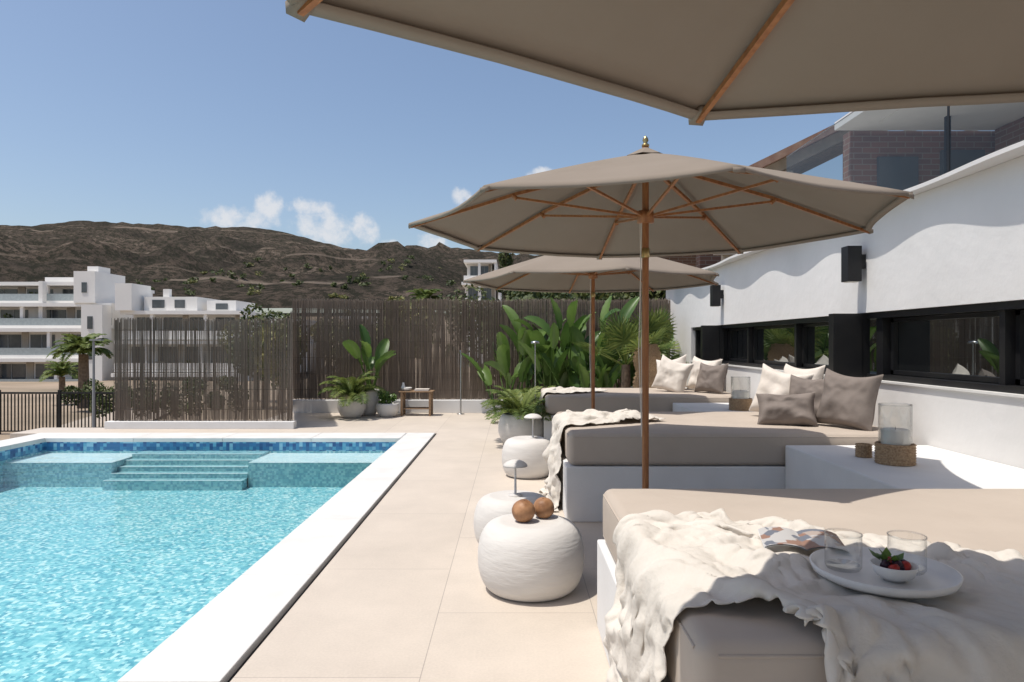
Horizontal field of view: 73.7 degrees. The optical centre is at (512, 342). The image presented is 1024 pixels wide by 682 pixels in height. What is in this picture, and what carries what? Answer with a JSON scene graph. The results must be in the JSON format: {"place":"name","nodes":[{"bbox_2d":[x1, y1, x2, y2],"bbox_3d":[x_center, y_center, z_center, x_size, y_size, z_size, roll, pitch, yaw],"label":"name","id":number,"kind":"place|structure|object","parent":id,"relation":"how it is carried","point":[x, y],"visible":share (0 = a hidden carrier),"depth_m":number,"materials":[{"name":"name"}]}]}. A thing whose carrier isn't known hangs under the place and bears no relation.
{"place":"outdoors","nodes":[
{"label":"outdoors","id":0,"kind":"place"},
{"bbox_2d":[54,408,152,427],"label":"garden path","id":1,"kind":"structure","parent":0,"point":[111,416],"depth_m":19.69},
{"bbox_2d":[89,339,103,427],"bbox_3d":[-8.540,1.065,14.000,0.240,2.270,0.100,0,0,0],"label":"street lamp","id":2,"kind":"object","parent":1,"relation":"on","point":[93,382],"visible":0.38,"depth_m":13.98,"materials":[{"name":"grey metal"}]},
{"bbox_2d":[62,375,249,417],"bbox_3d":[-9.158,1.383,17.498,4.750,1.094,1.092,0,0,0],"label":"hedge","id":3,"kind":"object","parent":1,"relation":"on","point":[101,388],"visible":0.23,"depth_m":17.39,"materials":[{"name":"green plant"}]},
{"bbox_2d":[0,313,497,440],"bbox_3d":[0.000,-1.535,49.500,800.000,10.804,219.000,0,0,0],"label":"ground","id":4,"kind":"structure","parent":0,"point":[29,386],"depth_m":32.05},
{"bbox_2d":[0,390,115,433],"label":"metal railing","id":5,"kind":"structure","parent":4,"relation":"on","point":[59,393],"depth_m":16.50,"materials":[{"name":"metal"}]},
{"bbox_2d":[38,361,77,391],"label":"palm tree","id":6,"kind":"object","parent":4,"relation":"on","point":[61,369],"visible":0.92,"depth_m":27.83,"materials":[{"name":"green plant"}]},
{"bbox_2d":[46,333,113,408],"bbox_3d":[-15.178,0.979,23.927,2.015,2.647,1.980,0,0,0],"label":"palm tree","id":7,"kind":"object","parent":4,"relation":"on","point":[81,347],"visible":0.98,"depth_m":23.82,"materials":[{"name":"green plant"}]},
{"bbox_2d":[0,266,164,381],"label":"apartment building","id":8,"kind":"structure","parent":4,"relation":"on","point":[38,319],"depth_m":67.24,"materials":[{"name":"paint"}]},
{"bbox_2d":[0,282,111,381],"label":"windows","id":9,"kind":"structure","parent":8,"relation":"in","point":[9,344],"depth_m":67.24,"materials":[{"name":"grey glass"}]},
{"bbox_2d":[111,283,282,380],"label":"apartment building","id":10,"kind":"structure","parent":4,"relation":"on","point":[136,301],"depth_m":66.95,"materials":[{"name":"paint"}]},
{"bbox_2d":[131,300,234,380],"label":"windows","id":11,"kind":"structure","parent":10,"relation":"in","point":[155,303],"depth_m":66.99,"materials":[{"name":"grey glass"}]},
{"bbox_2d":[221,314,267,401],"bbox_3d":[-11.416,0.902,30.037,3.240,4.402,2.357,0,0,0],"label":"broadleaf tree","id":12,"kind":"object","parent":4,"relation":"on","point":[248,338],"visible":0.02,"depth_m":29.70,"materials":[{"name":"green plant"}]},
{"bbox_2d":[227,303,300,408],"bbox_3d":[-9.493,0.890,26.262,3.244,4.825,2.768,0,0,0],"label":"broadleaf tree","id":13,"kind":"object","parent":4,"relation":"on","point":[268,315],"visible":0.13,"depth_m":25.71,"materials":[{"name":"green plant"}]},
{"bbox_2d":[250,320,300,396],"bbox_3d":[-8.079,1.197,23.919,1.802,4.010,2.170,0,0,0],"label":"broadleaf tree","id":14,"kind":"object","parent":4,"relation":"on","point":[275,352],"visible":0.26,"depth_m":23.60,"materials":[{"name":"green plant"}]},
{"bbox_2d":[28,255,589,351],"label":"distant trees","id":15,"kind":"object","parent":4,"relation":"on","point":[191,280],"visible":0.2,"depth_m":190.02,"materials":[{"name":"green plant"}]},
{"bbox_2d":[311,319,362,380],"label":"broadleaf tree","id":16,"kind":"object","parent":4,"relation":"on","point":[335,347],"visible":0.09,"depth_m":26.69,"materials":[{"name":"green plant"}]},
{"bbox_2d":[376,295,440,358],"bbox_3d":[-3.191,0.501,19.957,1.698,3.802,2.296,0,0,-39],"label":"broadleaf tree","id":17,"kind":"object","parent":4,"relation":"on","point":[419,322],"visible":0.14,"depth_m":19.49,"materials":[{"name":"green plant"}]},
{"bbox_2d":[405,288,442,387],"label":"palm tree","id":18,"kind":"object","parent":4,"relation":"on","point":[426,294],"visible":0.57,"depth_m":23.79,"materials":[{"name":"green plant"}]},
{"bbox_2d":[437,284,499,385],"bbox_3d":[-1.790,-0.332,30.076,2.923,4.469,3.157,0,0,37],"label":"broadleaf tree","id":19,"kind":"object","parent":4,"relation":"on","point":[483,292],"visible":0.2,"depth_m":29.33,"materials":[{"name":"green plant"}]},
{"bbox_2d":[461,260,501,301],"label":"white villa","id":20,"kind":"object","parent":4,"relation":"on","point":[476,267],"visible":0.33,"depth_m":83.74,"materials":[{"name":"paint"}]},
{"bbox_2d":[468,266,490,300],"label":"windows","id":21,"kind":"structure","parent":20,"relation":"in","point":[473,269],"depth_m":83.74,"materials":[{"name":"grey glass"}]},
{"bbox_2d":[497,252,513,304],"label":"cypress tree","id":22,"kind":"object","parent":4,"relation":"on","point":[506,260],"visible":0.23,"depth_m":29.87,"materials":[{"name":"green plant"}]},
{"bbox_2d":[469,292,554,377],"bbox_3d":[0.152,0.568,18.080,2.994,3.869,3.497,0,0,29],"label":"broadleaf tree","id":23,"kind":"object","parent":4,"relation":"on","point":[529,297],"visible":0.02,"depth_m":17.11,"materials":[{"name":"green plant"}]},
{"bbox_2d":[503,290,575,309],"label":"broadleaf tree","id":24,"kind":"object","parent":4,"relation":"on","point":[525,293],"visible":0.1,"depth_m":20.89,"materials":[{"name":"green plant"}]},
{"bbox_2d":[555,290,665,323],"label":"broadleaf tree","id":25,"kind":"object","parent":4,"relation":"on","point":[655,295],"visible":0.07,"depth_m":17.76,"materials":[{"name":"green plant"}]},
{"bbox_2d":[659,126,977,266],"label":"glass balustrade","id":26,"kind":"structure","parent":4,"relation":"on","point":[825,146],"depth_m":13.34,"materials":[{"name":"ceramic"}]},
{"bbox_2d":[696,117,1023,267],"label":"walls","id":27,"kind":"structure","parent":4,"relation":"on","point":[901,160],"depth_m":10.32,"materials":[{"name":"brick"}]},
{"bbox_2d":[834,102,1023,173],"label":"roof slab","id":28,"kind":"structure","parent":27,"relation":"on","point":[982,117],"depth_m":9.67,"materials":[{"name":"white concrete"}]},
{"bbox_2d":[0,220,602,309],"bbox_3d":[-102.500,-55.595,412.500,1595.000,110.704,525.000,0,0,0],"label":"hills","id":29,"kind":"structure","parent":0,"point":[176,256],"depth_m":280.46,"materials":[{"name":"soil"}]},
{"bbox_2d":[10,413,609,681],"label":"terrace paving","id":30,"kind":"structure","parent":0,"point":[397,590],"depth_m":3.44,"materials":[{"name":"tile"}]},
{"bbox_2d":[104,421,296,428],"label":"wall","id":31,"kind":"structure","parent":30,"relation":"on","point":[200,424],"depth_m":10.27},
{"bbox_2d":[114,315,291,420],"bbox_3d":[-4.709,0.492,10.389,2.699,1.816,0.088,0,0,0],"label":"reed fence","id":32,"kind":"object","parent":31,"relation":"on","point":[167,409],"visible":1,"depth_m":10.36,"materials":[{"name":"wood"}]},
{"bbox_2d":[0,433,435,681],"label":"swimming pool","id":33,"kind":"structure","parent":30,"relation":"in","point":[166,557],"depth_m":5.97,"materials":[{"name":"tile"}]},
{"bbox_2d":[287,312,292,420],"bbox_3d":[-3.766,0.447,11.536,0.090,1.905,2.472,0,0,-18],"label":"reed fence","id":34,"kind":"object","parent":30,"relation":"on","point":[291,315],"visible":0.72,"depth_m":10.38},
{"bbox_2d":[337,399,365,417],"bbox_3d":[-2.800,1.149,11.850,0.480,0.297,0.480,0,0,0],"label":"planter pot","id":35,"kind":"object","parent":30,"relation":"on","point":[354,409],"visible":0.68,"depth_m":11.67,"materials":[{"name":"concrete"}]},
{"bbox_2d":[318,371,385,406],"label":"potted palm","id":36,"kind":"object","parent":35,"relation":"in","point":[352,391],"visible":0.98,"depth_m":11.71,"materials":[{"name":"green plant"}]},
{"bbox_2d":[356,389,379,415],"bbox_3d":[-2.600,1.069,12.250,0.420,0.457,0.420,0,0,0],"label":"planter pot","id":37,"kind":"object","parent":30,"relation":"on","point":[370,409],"visible":0.55,"depth_m":12.09,"materials":[{"name":"concrete"}]},
{"bbox_2d":[342,324,395,388],"bbox_3d":[-2.563,0.283,12.111,1.123,1.246,0.865,0,0,-41],"label":"potted bird of paradise","id":38,"kind":"object","parent":37,"relation":"in","point":[383,354],"visible":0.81,"depth_m":12.22,"materials":[{"name":"green plant"}]},
{"bbox_2d":[376,402,398,416],"bbox_3d":[-2.200,1.179,11.980,0.400,0.237,0.400,0,0,0],"label":"planter pot","id":39,"kind":"object","parent":30,"relation":"on","point":[391,409],"visible":0.9,"depth_m":11.83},
{"bbox_2d":[377,390,396,403],"bbox_3d":[-2.212,0.965,12.000,0.343,0.304,0.361,0,0,0],"label":"potted shrub","id":40,"kind":"object","parent":39,"relation":"in","point":[383,397],"visible":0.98,"depth_m":11.94,"materials":[{"name":"green plant"}]},
{"bbox_2d":[293,399,501,412],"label":"wall","id":41,"kind":"structure","parent":30,"relation":"on","point":[331,406],"depth_m":12.62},
{"bbox_2d":[292,297,670,399],"bbox_3d":[-0.589,0.268,12.789,7.078,2.264,0.088,0,0,0],"label":"reed fence","id":42,"kind":"object","parent":41,"relation":"on","point":[316,359],"visible":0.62,"depth_m":12.76,"materials":[{"name":"wood"}]},
{"bbox_2d":[399,390,434,415],"bbox_3d":[-1.720,1.080,12.226,0.600,0.440,0.352,0,0,0],"label":"wooden bench","id":43,"kind":"object","parent":30,"relation":"on","point":[403,407],"visible":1,"depth_m":12.08,"materials":[{"name":"brown wood"}]},
{"bbox_2d":[401,383,429,390],"bbox_3d":[-1.755,0.789,12.210,0.510,0.138,0.220,0,0,0],"label":"tableware","id":44,"kind":"object","parent":43,"relation":"on","point":[403,388],"visible":1,"depth_m":12.15,"materials":[{"name":"ceramic"}]},
{"bbox_2d":[457,351,464,414],"bbox_3d":[-0.950,0.720,12.374,0.140,1.159,0.192,0,0,0],"label":"garden lamp","id":45,"kind":"object","parent":30,"relation":"on","point":[460,413],"visible":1,"depth_m":12.39,"materials":[{"name":"metal"}]},
{"bbox_2d":[474,490,544,543],"bbox_3d":[0.005,1.135,4.340,0.510,0.329,0.510,0,0,0],"label":"pouf side table","id":46,"kind":"object","parent":30,"relation":"on","point":[490,506],"visible":0.37,"depth_m":4.22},
{"bbox_2d":[503,459,527,496],"bbox_3d":[0.015,0.859,4.340,0.156,0.232,0.156,0,0,0],"label":"table lamp","id":47,"kind":"object","parent":46,"relation":"on","point":[515,463],"visible":1,"depth_m":4.31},
{"bbox_2d":[484,329,545,408],"bbox_3d":[0.088,0.523,12.328,1.236,1.569,1.480,0,0,0],"label":"bird of paradise plant","id":48,"kind":"object","parent":30,"relation":"on","point":[501,364],"visible":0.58,"depth_m":11.99,"materials":[{"name":"green plant"}]},
{"bbox_2d":[498,412,542,442],"bbox_3d":[0.110,1.103,8.750,0.600,0.387,0.600,0,0,0],"label":"planter pot","id":49,"kind":"object","parent":30,"relation":"on","point":[509,426],"visible":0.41,"depth_m":8.51,"materials":[{"name":"concrete"}]},
{"bbox_2d":[461,332,522,412],"bbox_3d":[-0.241,0.557,12.532,1.177,1.496,1.119,0,0,43],"label":"bird of paradise plant","id":50,"kind":"object","parent":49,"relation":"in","point":[485,375],"visible":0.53,"depth_m":12.47,"materials":[{"name":"green plant"}]},
{"bbox_2d":[481,385,552,421],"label":"areca palm","id":51,"kind":"object","parent":49,"relation":"in","point":[520,407],"visible":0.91,"depth_m":8.64,"materials":[{"name":"green plant"}]},
{"bbox_2d":[491,386,554,422],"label":"areca palm","id":52,"kind":"object","parent":30,"relation":"on","point":[515,391],"visible":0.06,"depth_m":11.00,"materials":[{"name":"green plant"}]},
{"bbox_2d":[502,436,549,478],"bbox_3d":[0.145,1.115,6.680,0.510,0.369,0.510,0,0,0],"label":"pouf side table","id":53,"kind":"object","parent":30,"relation":"on","point":[529,452],"visible":0.82,"depth_m":6.47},
{"bbox_2d":[524,414,541,438],"bbox_3d":[0.195,0.815,6.680,0.180,0.242,0.180,0,0,0],"label":"table lamp","id":54,"kind":"object","parent":53,"relation":"on","point":[532,416],"visible":1,"depth_m":6.64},
{"bbox_2d":[516,389,540,403],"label":"areca palm","id":55,"kind":"object","parent":30,"relation":"on","point":[526,390],"visible":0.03,"depth_m":10.64,"materials":[{"name":"green plant"}]},
{"bbox_2d":[478,514,583,601],"bbox_3d":[0.095,1.120,3.620,0.564,0.359,0.564,0,0,0],"label":"pouf side table","id":56,"kind":"object","parent":30,"relation":"on","point":[536,559],"visible":0.98,"depth_m":3.40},
{"bbox_2d":[512,499,534,522],"bbox_3d":[0.055,0.887,3.600,0.124,0.120,0.124,0,0,0],"label":"decorative ball","id":57,"kind":"object","parent":56,"relation":"on","point":[523,510],"visible":1,"depth_m":3.56,"materials":[{"name":"brown wood"}]},
{"bbox_2d":[534,497,553,518],"bbox_3d":[0.164,0.891,3.680,0.116,0.113,0.116,0,0,0],"label":"decorative ball","id":58,"kind":"object","parent":56,"relation":"on","point":[544,507],"visible":0.96,"depth_m":3.64,"materials":[{"name":"brown wood"}]},
{"bbox_2d":[499,305,565,392],"bbox_3d":[0.366,0.304,12.240,1.236,2.006,1.423,0,0,0],"label":"bird of paradise plant","id":59,"kind":"object","parent":30,"relation":"on","point":[519,329],"visible":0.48,"depth_m":12.15,"materials":[{"name":"green plant"}]},
{"bbox_2d":[531,341,538,396],"bbox_3d":[0.290,0.637,8.950,0.120,1.325,0.120,0,0,0],"label":"garden lamp","id":60,"kind":"object","parent":30,"relation":"on","point":[535,342],"visible":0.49,"depth_m":8.95,"materials":[{"name":"metal"}]},
{"bbox_2d":[518,322,570,388],"bbox_3d":[0.574,0.484,11.869,0.973,1.644,1.114,0,0,10],"label":"bird of paradise plant","id":61,"kind":"object","parent":30,"relation":"on","point":[558,363],"visible":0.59,"depth_m":11.68,"materials":[{"name":"green plant"}]},
{"bbox_2d":[514,297,600,387],"bbox_3d":[0.784,0.274,12.340,1.458,2.065,2.232,0,0,23],"label":"bird of paradise plant","id":62,"kind":"object","parent":30,"relation":"on","point":[579,324],"visible":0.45,"depth_m":11.89,"materials":[{"name":"green plant"}]},
{"bbox_2d":[534,338,586,387],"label":"bird of paradise plant","id":63,"kind":"object","parent":30,"relation":"on","point":[563,380],"visible":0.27,"depth_m":12.11,"materials":[{"name":"green plant"}]},
{"bbox_2d":[533,344,620,387],"bbox_3d":[1.143,0.620,11.460,1.317,1.372,1.059,0,0,-24],"label":"bird of paradise plant","id":64,"kind":"object","parent":30,"relation":"on","point":[582,381],"visible":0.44,"depth_m":11.60,"materials":[{"name":"green plant"}]},
{"bbox_2d":[524,296,639,386],"bbox_3d":[1.224,0.226,11.967,1.686,2.161,1.308,0,0,31],"label":"bird of paradise plant","id":65,"kind":"object","parent":30,"relation":"on","point":[627,310],"visible":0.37,"depth_m":11.86,"materials":[{"name":"green plant"}]},
{"bbox_2d":[463,255,718,411],"bbox_3d":[0.880,0.044,7.500,2.648,2.508,2.648,0,0,17],"label":"parasol","id":66,"kind":"object","parent":30,"relation":"on","point":[560,274],"visible":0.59,"depth_m":7.50,"materials":[{"name":"fabric"}]},
{"bbox_2d":[559,333,630,374],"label":"bird of paradise plant","id":67,"kind":"object","parent":30,"relation":"on","point":[588,362],"visible":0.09,"depth_m":11.89,"materials":[{"name":"green plant"}]},
{"bbox_2d":[583,349,629,387],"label":"bird of paradise plant","id":68,"kind":"object","parent":30,"relation":"on","point":[604,380],"visible":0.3,"depth_m":11.12,"materials":[{"name":"green plant"}]},
{"bbox_2d":[574,308,677,387],"bbox_3d":[1.841,0.352,10.857,1.825,1.896,1.353,0,0,-38],"label":"fan palm","id":69,"kind":"object","parent":30,"relation":"on","point":[623,334],"visible":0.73,"depth_m":10.76,"materials":[{"name":"green plant"}]},
{"bbox_2d":[541,388,731,440],"bbox_3d":[1.692,0.980,9.210,2.614,0.640,1.580,0,0,0],"label":"daybed","id":70,"kind":"object","parent":30,"relation":"on","point":[616,399],"visible":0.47,"depth_m":8.44,"materials":[{"name":"fabric"}]},
{"bbox_2d":[539,386,606,416],"bbox_3d":[0.614,0.939,9.152,1.106,0.705,0.856,0,0,-27],"label":"throw blanket","id":71,"kind":"object","parent":70,"relation":"on","point":[559,389],"visible":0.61,"depth_m":8.98,"materials":[{"name":"fabric"}]},
{"bbox_2d":[656,355,686,388],"bbox_3d":[2.246,0.431,9.695,0.563,0.533,0.237,0,0,43],"label":"throw pillow","id":72,"kind":"object","parent":70,"relation":"on","point":[682,359],"visible":0.2,"depth_m":9.59,"materials":[{"name":"beige fabric"}]},
{"bbox_2d":[651,355,693,392],"bbox_3d":[2.150,0.440,9.200,0.584,0.558,0.242,0,0,44],"label":"throw pillow","id":73,"kind":"object","parent":70,"relation":"on","point":[671,375],"visible":0.94,"depth_m":9.12,"materials":[{"name":"beige fabric"}]},
{"bbox_2d":[687,356,722,388],"bbox_3d":[2.620,0.431,9.350,0.237,0.490,0.524,0,0,-34],"label":"throw pillow","id":74,"kind":"object","parent":70,"relation":"on","point":[692,381],"visible":0.34,"depth_m":9.37,"materials":[{"name":"beige fabric"}]},
{"bbox_2d":[694,362,728,393],"bbox_3d":[2.597,0.461,8.948,0.236,0.393,0.460,0,0,-33],"label":"throw pillow","id":75,"kind":"object","parent":70,"relation":"on","point":[710,378],"visible":1,"depth_m":8.84,"materials":[{"name":"grey fabric"}]},
{"bbox_2d":[606,334,669,387],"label":"bird of paradise plant","id":76,"kind":"object","parent":30,"relation":"on","point":[632,367],"visible":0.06,"depth_m":12.12,"materials":[{"name":"green plant"}]},
{"bbox_2d":[632,343,661,387],"bbox_3d":[2.100,0.655,10.700,0.457,1.290,0.457,0,0,0],"label":"woven urn","id":77,"kind":"object","parent":30,"relation":"on","point":[654,353],"visible":0.3,"depth_m":10.54,"materials":[{"name":"wicker"}]},
{"bbox_2d":[619,304,681,359],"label":"fan palm","id":78,"kind":"object","parent":30,"relation":"on","point":[656,321],"visible":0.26,"depth_m":11.77,"materials":[{"name":"green plant"}]},
{"bbox_2d":[285,0,1023,125],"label":"parasol","id":79,"kind":"object","parent":30,"relation":"on","point":[698,62],"visible":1,"depth_m":1.62,"materials":[{"name":"fabric"}]},
{"bbox_2d":[631,318,679,359],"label":"bird of paradise plant","id":80,"kind":"object","parent":30,"relation":"on","point":[675,357],"visible":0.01,"depth_m":12.32,"materials":[{"name":"green plant"}]},
{"bbox_2d":[408,135,913,488],"bbox_3d":[0.780,0.039,4.020,2.574,2.518,2.574,0,0,18],"label":"parasol","id":81,"kind":"object","parent":30,"relation":"on","point":[645,202],"visible":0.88,"depth_m":4.21,"materials":[{"name":"fabric"}]},
{"bbox_2d":[673,403,754,411],"bbox_3d":[2.482,1.020,7.500,1.034,0.560,1.830,0,0,0],"label":"masonry side table","id":82,"kind":"object","parent":30,"relation":"on","point":[700,407],"visible":0.13,"depth_m":7.91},
{"bbox_2d":[728,376,752,410],"bbox_3d":[2.500,0.557,7.500,0.254,0.364,0.254,0,0,0],"label":"candle lantern","id":83,"kind":"object","parent":82,"relation":"on","point":[740,400],"visible":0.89,"depth_m":7.42,"materials":[{"name":"wicker"}]},
{"bbox_2d":[555,412,910,521],"bbox_3d":[1.692,0.980,5.760,2.614,0.640,1.640,0,0,0],"label":"daybed","id":84,"kind":"object","parent":30,"relation":"on","point":[716,450],"visible":0.52,"depth_m":4.96,"materials":[{"name":"fabric"}]},
{"bbox_2d":[538,409,662,510],"bbox_3d":[0.539,0.930,5.763,1.401,0.724,0.806,0,0,-28],"label":"throw blanket","id":85,"kind":"object","parent":84,"relation":"on","point":[551,489],"visible":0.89,"depth_m":5.58,"materials":[{"name":"fabric"}]},
{"bbox_2d":[749,363,813,411],"bbox_3d":[2.358,0.441,6.019,0.229,0.506,0.538,0,0,-42],"label":"throw pillow","id":86,"kind":"object","parent":84,"relation":"on","point":[773,381],"visible":0.48,"depth_m":6.02,"materials":[{"name":"beige fabric"}]},
{"bbox_2d":[756,392,817,425],"bbox_3d":[2.198,0.538,5.494,0.467,0.286,0.250,0,0,22],"label":"throw pillow","id":87,"kind":"object","parent":84,"relation":"on","point":[792,409],"visible":0.96,"depth_m":5.42,"materials":[{"name":"grey fabric"}]},
{"bbox_2d":[783,364,824,379],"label":"throw pillow","id":88,"kind":"object","parent":84,"relation":"on","point":[818,372],"visible":0.21,"depth_m":6.21,"materials":[{"name":"beige fabric"}]},
{"bbox_2d":[789,374,823,416],"bbox_3d":[2.501,0.461,5.721,0.232,0.370,0.435,0,0,-40],"label":"throw pillow","id":89,"kind":"object","parent":84,"relation":"on","point":[798,385],"visible":0.37,"depth_m":5.68,"materials":[{"name":"grey fabric"}]},
{"bbox_2d":[816,368,883,430],"bbox_3d":[2.600,0.441,5.300,0.245,0.470,0.494,0,0,-27],"label":"throw pillow","id":90,"kind":"object","parent":84,"relation":"on","point":[848,401],"visible":0.99,"depth_m":5.20,"materials":[{"name":"grey fabric"}]},
{"bbox_2d":[597,489,1023,681],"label":"daybed","id":91,"kind":"object","parent":30,"relation":"on","point":[752,640],"visible":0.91,"depth_m":2.48,"materials":[{"name":"fabric"}]},
{"bbox_2d":[603,510,1023,681],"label":"throw blanket","id":92,"kind":"object","parent":91,"relation":"on","point":[669,567],"visible":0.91,"depth_m":1.75,"materials":[{"name":"fabric"}]},
{"bbox_2d":[758,527,848,553],"bbox_3d":[0.870,0.594,2.060,0.230,0.020,0.180,0,0,14],"label":"open magazine","id":93,"kind":"object","parent":92,"relation":"on","point":[808,540],"visible":0.97,"depth_m":2.05,"materials":[{"name":"paper"}]},
{"bbox_2d":[809,547,963,598],"bbox_3d":[0.975,0.605,1.800,0.356,0.031,0.356,0,0,0],"label":"serving tray","id":94,"kind":"object","parent":92,"relation":"on","point":[937,579],"visible":0.87,"depth_m":1.78,"materials":[{"name":"ceramic"}]},
{"bbox_2d":[824,531,862,572],"bbox_3d":[0.890,0.560,1.840,0.096,0.095,0.096,0,0,0],"label":"glass tumbler","id":95,"kind":"object","parent":94,"relation":"on","point":[834,568],"visible":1,"depth_m":1.83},
{"bbox_2d":[869,547,918,582],"bbox_3d":[0.980,0.571,1.755,0.112,0.077,0.112,0,0,0],"label":"fruit bowl","id":96,"kind":"object","parent":94,"relation":"on","point":[886,566],"visible":1,"depth_m":1.73,"materials":[{"name":"ceramic"}]},
{"bbox_2d":[785,445,1023,488],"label":"masonry side table","id":97,"kind":"object","parent":30,"relation":"on","point":[825,467],"visible":0.36,"depth_m":4.08,"materials":[{"name":"paint"}]},
{"bbox_2d":[855,443,872,457],"bbox_3d":[2.270,0.697,4.420,0.104,0.084,0.104,0,0,0],"label":"tealight holder","id":98,"kind":"object","parent":97,"relation":"on","point":[863,450],"visible":1,"depth_m":4.38,"materials":[{"name":"wicker"}]},
{"bbox_2d":[874,403,916,466],"bbox_3d":[2.340,0.557,4.180,0.229,0.364,0.229,0,0,0],"label":"candle lantern","id":99,"kind":"object","parent":97,"relation":"on","point":[894,446],"visible":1,"depth_m":4.11,"materials":[{"name":"wicker"}]},
{"bbox_2d":[0,0,994,312],"label":"sky","id":100,"kind":"structure","parent":0,"point":[186,113],"materials":[{"name":"blue"}]},
{"bbox_2d":[666,155,1023,468],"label":"rendered terrace wall","id":101,"kind":"structure","parent":0,"point":[957,242],"depth_m":5.04,"materials":[{"name":"paint"}]},
{"bbox_2d":[701,325,723,360],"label":"pillar","id":102,"kind":"structure","parent":101,"relation":"attached to","point":[712,342],"depth_m":9.89,"materials":[{"name":"black metal"}]},
{"bbox_2d":[710,285,723,306],"bbox_3d":[2.914,-0.667,9.750,0.169,0.305,0.120,0,0,0],"label":"wall lamp","id":103,"kind":"object","parent":101,"relation":"attached to","point":[716,294],"visible":0.98,"depth_m":9.69,"materials":[{"name":"black metal"}]},
{"bbox_2d":[829,313,869,376],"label":"pillar","id":104,"kind":"structure","parent":101,"relation":"attached to","point":[849,344],"depth_m":5.84,"materials":[{"name":"black metal"}]},
{"bbox_2d":[841,246,865,282],"bbox_3d":[2.914,-0.667,5.830,0.169,0.305,0.120,0,0,0],"label":"wall lamp","id":105,"kind":"object","parent":101,"relation":"attached to","point":[853,261],"visible":1,"depth_m":5.77,"materials":[{"name":"black metal"}]},
{"bbox_2d":[690,361,1023,397],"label":"sill","id":106,"kind":"structure","parent":101,"relation":"on","point":[962,389],"depth_m":4.69,"materials":[{"name":"stone"}]},
{"bbox_2d":[693,300,1023,393],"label":"windows","id":107,"kind":"structure","parent":101,"relation":"attached to","point":[976,346],"depth_m":5.23,"materials":[{"name":"black glass"}]},
{"bbox_2d":[701,140,1023,270],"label":"wall coping","id":108,"kind":"object","parent":101,"relation":"on","point":[1006,154],"depth_m":4.42,"materials":[{"name":"paint"}]},
{"bbox_2d":[787,106,949,172],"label":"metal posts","id":109,"kind":"object","parent":108,"relation":"on","point":[948,138],"visible":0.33,"depth_m":4.90,"materials":[{"name":"metal"}]}
]}

